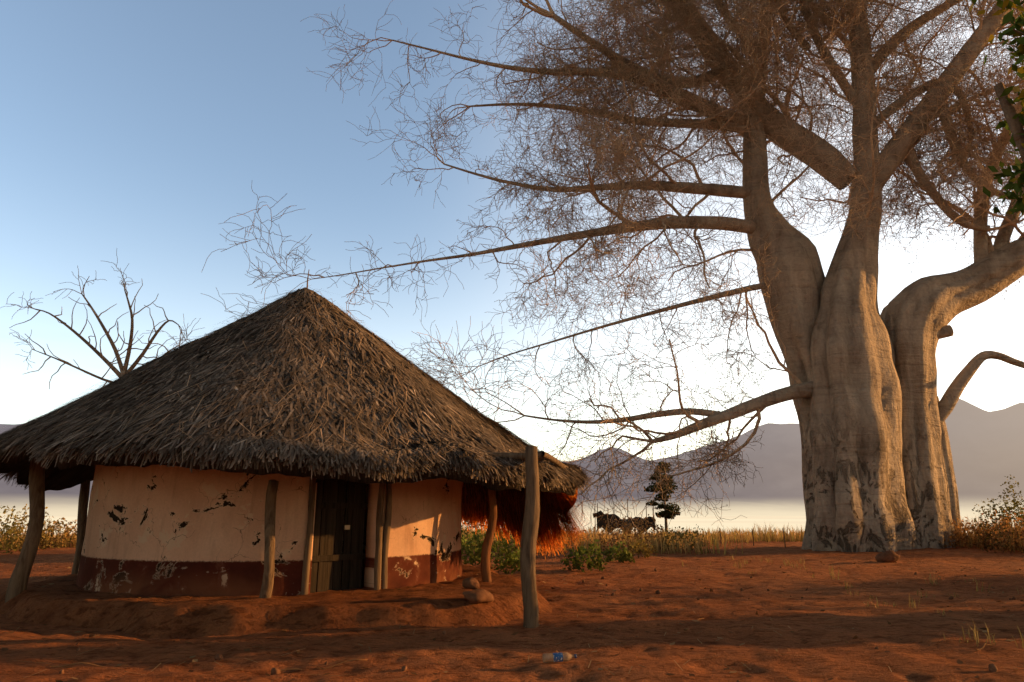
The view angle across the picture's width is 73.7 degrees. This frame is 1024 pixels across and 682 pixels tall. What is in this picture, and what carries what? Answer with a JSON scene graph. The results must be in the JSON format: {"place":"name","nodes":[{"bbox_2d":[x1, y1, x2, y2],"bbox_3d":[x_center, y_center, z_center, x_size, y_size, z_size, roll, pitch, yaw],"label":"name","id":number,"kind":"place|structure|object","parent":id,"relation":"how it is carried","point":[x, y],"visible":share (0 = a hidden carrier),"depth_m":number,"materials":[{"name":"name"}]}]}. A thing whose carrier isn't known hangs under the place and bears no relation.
{"place":"outdoors","nodes":[
{"label":"outdoors","id":0,"kind":"place"},
{"bbox_2d":[0,515,1020,535],"bbox_3d":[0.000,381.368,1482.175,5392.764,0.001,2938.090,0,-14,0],"label":"mist","id":1,"kind":"structure","parent":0,"point":[749,522],"depth_m":682.06,"materials":[{"name":"white"}]},
{"bbox_2d":[0,536,1023,681],"bbox_3d":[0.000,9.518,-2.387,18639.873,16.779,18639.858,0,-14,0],"label":"ground","id":2,"kind":"structure","parent":0,"point":[912,655],"depth_m":8.39,"materials":[{"name":"red soil"}]},
{"bbox_2d":[5,457,46,602],"bbox_3d":[-7.736,3.080,10.950,0.339,2.808,0.623,8,-16,-28],"label":"veranda post","id":3,"kind":"object","parent":2,"relation":"on","point":[18,580],"visible":0.69,"depth_m":10.90,"materials":[{"name":"brown wood"}]},
{"bbox_2d":[71,480,89,573],"bbox_3d":[-9.272,4.074,14.698,0.414,2.654,0.220,-8,-16,30],"label":"veranda post","id":4,"kind":"object","parent":2,"relation":"on","point":[83,500],"visible":0.52,"depth_m":14.73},
{"bbox_2d":[51,662,127,667],"bbox_3d":[-4.222,3.244,6.829,0.695,0.077,0.056,4,-14,-14],"label":"ground stick","id":5,"kind":"object","parent":2,"relation":"on","point":[85,663],"visible":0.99,"depth_m":6.80,"materials":[{"name":"brown wood"}]},
{"bbox_2d":[4,251,200,388],"bbox_3d":[-15.323,1.667,25.518,7.996,11.000,2.290,0,-14,0],"label":"bare tree","id":6,"kind":"object","parent":2,"relation":"on","point":[115,370],"visible":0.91,"depth_m":25.75,"materials":[{"name":"brown plant"}]},
{"bbox_2d":[214,654,222,659],"bbox_3d":[-3.067,3.317,7.133,0.088,0.086,0.065,-33,7,9],"label":"pebble","id":7,"kind":"object","parent":2,"relation":"on","point":[219,656],"visible":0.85,"depth_m":7.12,"materials":[{"name":"brown stone"}]},
{"bbox_2d":[259,480,278,597],"bbox_3d":[-3.516,3.094,9.759,0.222,2.195,0.432,9,-16,-31],"label":"veranda post","id":8,"kind":"object","parent":2,"relation":"on","point":[269,548],"visible":0.81,"depth_m":9.71,"materials":[{"name":"brown wood"}]},
{"bbox_2d":[76,465,462,596],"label":"hut wall","id":9,"kind":"structure","parent":2,"relation":"on","point":[159,530],"depth_m":10.48,"materials":[{"name":"beige paint"}]},
{"bbox_2d":[0,289,575,495],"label":"thatch roof","id":10,"kind":"structure","parent":9,"relation":"on","point":[64,475],"depth_m":9.87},
{"bbox_2d":[0,285,594,495],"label":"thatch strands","id":11,"kind":"object","parent":9,"relation":"on","point":[169,420],"visible":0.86,"depth_m":10.14},
{"bbox_2d":[489,452,542,459],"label":"roof beam","id":12,"kind":"structure","parent":11,"relation":"on","point":[517,456],"depth_m":10.14,"materials":[{"name":"brown wood"}]},
{"bbox_2d":[540,451,568,468],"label":"roof beam","id":13,"kind":"structure","parent":11,"relation":"on","point":[552,459],"depth_m":10.82,"materials":[{"name":"brown wood"}]},
{"bbox_2d":[301,477,315,594],"bbox_3d":[-3.107,2.748,10.505,0.132,2.368,0.119,-6,-15,22],"label":"door frame post","id":14,"kind":"object","parent":9,"relation":"attached to","point":[307,555],"depth_m":10.38,"materials":[{"name":"brown wood"}]},
{"bbox_2d":[310,478,367,592],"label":"hut door","id":15,"kind":"structure","parent":9,"relation":"in","point":[330,540],"depth_m":10.91,"materials":[{"name":"brown wood"}]},
{"bbox_2d":[374,483,385,589],"bbox_3d":[-2.144,2.897,11.105,0.137,2.368,0.137,6,-15,-22],"label":"door frame post","id":16,"kind":"object","parent":9,"relation":"attached to","point":[378,549],"depth_m":11.00,"materials":[{"name":"brown wood"}]},
{"bbox_2d":[382,484,391,588],"bbox_3d":[-2.047,2.915,11.176,0.137,2.365,0.128,5,-15,-21],"label":"door frame post","id":17,"kind":"object","parent":9,"relation":"attached to","point":[386,531],"depth_m":11.07,"materials":[{"name":"brown wood"}]},
{"bbox_2d":[271,668,280,674],"bbox_3d":[-2.228,3.124,6.428,0.087,0.100,0.070,1,-14,-2],"label":"pebble","id":18,"kind":"object","parent":2,"relation":"on","point":[274,671],"visible":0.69,"depth_m":6.41,"materials":[{"name":"brown stone"}]},
{"bbox_2d":[0,563,552,638],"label":"earthen platform","id":19,"kind":"structure","parent":2,"relation":"on","point":[448,604],"depth_m":9.31,"materials":[{"name":"brown soil"}]},
{"bbox_2d":[462,589,493,602],"bbox_3d":[-0.471,3.579,9.588,0.295,0.185,0.521,-4,-17,39],"label":"rock","id":20,"kind":"object","parent":19,"relation":"on","point":[477,595],"visible":1,"depth_m":9.45,"materials":[{"name":"brown stone"}]},
{"bbox_2d":[462,577,479,588],"bbox_3d":[-0.587,3.471,9.768,0.242,0.156,0.344,14,-24,-8],"label":"rock","id":21,"kind":"object","parent":20,"relation":"on","point":[470,583],"visible":1,"depth_m":9.67,"materials":[{"name":"brown stone"}]},
{"bbox_2d":[280,659,366,670],"bbox_3d":[-1.883,3.202,6.726,0.896,0.091,0.042,4,-14,-14],"label":"ground stick","id":22,"kind":"object","parent":2,"relation":"on","point":[323,668],"visible":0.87,"depth_m":6.73,"materials":[{"name":"brown wood"}]},
{"bbox_2d":[481,489,496,581],"bbox_3d":[-0.408,3.681,12.181,0.302,2.186,0.208,9,-17,-33],"label":"veranda post","id":23,"kind":"object","parent":2,"relation":"on","point":[486,554],"visible":0.74,"depth_m":12.15,"materials":[{"name":"brown wood"}]},
{"bbox_2d":[0,476,1023,574],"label":"bushes","id":24,"kind":"object","parent":2,"relation":"on","point":[468,546],"visible":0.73,"depth_m":26.11,"materials":[{"name":"green plant"}]},
{"bbox_2d":[2,554,1023,681],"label":"pebbles","id":25,"kind":"object","parent":2,"relation":"on","point":[673,643],"visible":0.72,"depth_m":8.38,"materials":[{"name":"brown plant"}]},
{"bbox_2d":[520,445,539,627],"bbox_3d":[0.249,2.763,9.436,0.280,2.639,0.287,0,-14,0],"label":"veranda post","id":26,"kind":"object","parent":2,"relation":"on","point":[529,534],"visible":0.93,"depth_m":9.37,"materials":[{"name":"brown wood"}]},
{"bbox_2d":[542,652,574,662],"bbox_3d":[0.460,3.136,6.768,0.322,0.086,0.086,0,-14,-8],"label":"plastic bottle","id":27,"kind":"object","parent":2,"relation":"on","point":[556,657],"visible":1,"depth_m":6.74,"materials":[{"name":"blue"}]},
{"bbox_2d":[201,0,1023,557],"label":"baobab","id":28,"kind":"object","parent":2,"relation":"on","point":[745,22],"depth_m":30.62,"materials":[{"name":"plant"}]},
{"bbox_2d":[571,499,785,553],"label":"fence posts","id":29,"kind":"object","parent":2,"relation":"on","point":[675,531],"visible":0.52,"depth_m":31.00,"materials":[{"name":"brown wood"}]},
{"bbox_2d":[593,510,655,533],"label":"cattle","id":30,"kind":"object","parent":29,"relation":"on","point":[600,523],"visible":0.59,"depth_m":60.73,"materials":[{"name":"black"}]},
{"bbox_2d":[609,554,1023,647],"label":"yard weeds","id":31,"kind":"object","parent":2,"relation":"on","point":[975,631],"visible":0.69,"depth_m":12.89,"materials":[{"name":"green plant"}]},
{"bbox_2d":[875,550,899,562],"bbox_3d":[11.544,6.640,20.988,0.682,0.349,0.529,-19,-37,21],"label":"rock","id":32,"kind":"object","parent":2,"relation":"on","point":[889,556],"visible":0.94,"depth_m":20.83,"materials":[{"name":"brown stone"}]},
{"bbox_2d":[976,641,995,650],"bbox_3d":[5.280,3.395,7.604,0.501,0.053,0.032,10,-17,-35],"label":"ground stick","id":33,"kind":"object","parent":2,"relation":"on","point":[984,645],"visible":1,"depth_m":7.56,"materials":[{"name":"brown wood"}]},
{"bbox_2d":[988,663,997,671],"bbox_3d":[4.479,3.057,6.355,0.074,0.102,0.069,-12,-31,26],"label":"pebble","id":34,"kind":"object","parent":2,"relation":"on","point":[992,667],"visible":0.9,"depth_m":6.34,"materials":[{"name":"brown stone"}]},
{"bbox_2d":[969,0,1023,218],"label":"leaves","id":35,"kind":"object","parent":2,"relation":"on","point":[1018,166],"depth_m":12.81,"materials":[{"name":"green plant"}]},
{"bbox_2d":[0,399,1023,515],"bbox_3d":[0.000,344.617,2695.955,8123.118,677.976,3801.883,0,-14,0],"label":"mountain range","id":36,"kind":"structure","parent":0,"point":[987,449],"depth_m":2374.89,"materials":[{"name":"grey stone"}]},
{"bbox_2d":[0,515,1023,554],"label":"dry grass field","id":37,"kind":"structure","parent":0,"point":[740,536],"depth_m":30.91,"materials":[{"name":"plant"}]},
{"bbox_2d":[641,462,680,531],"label":"tree","id":38,"kind":"object","parent":37,"relation":"on","point":[669,511],"depth_m":61.60,"materials":[{"name":"green plant"}]},
{"bbox_2d":[0,0,1023,461],"label":"sky","id":39,"kind":"structure","parent":0,"point":[135,129],"materials":[{"name":"blue"}]},
{"bbox_2d":[461,482,604,558],"bbox_3d":[-0.152,3.716,15.515,4.017,2.381,5.923,0,-14,0],"label":"thatched hut","id":40,"kind":"object","parent":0,"point":[555,508],"visible":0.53,"depth_m":15.41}
]}

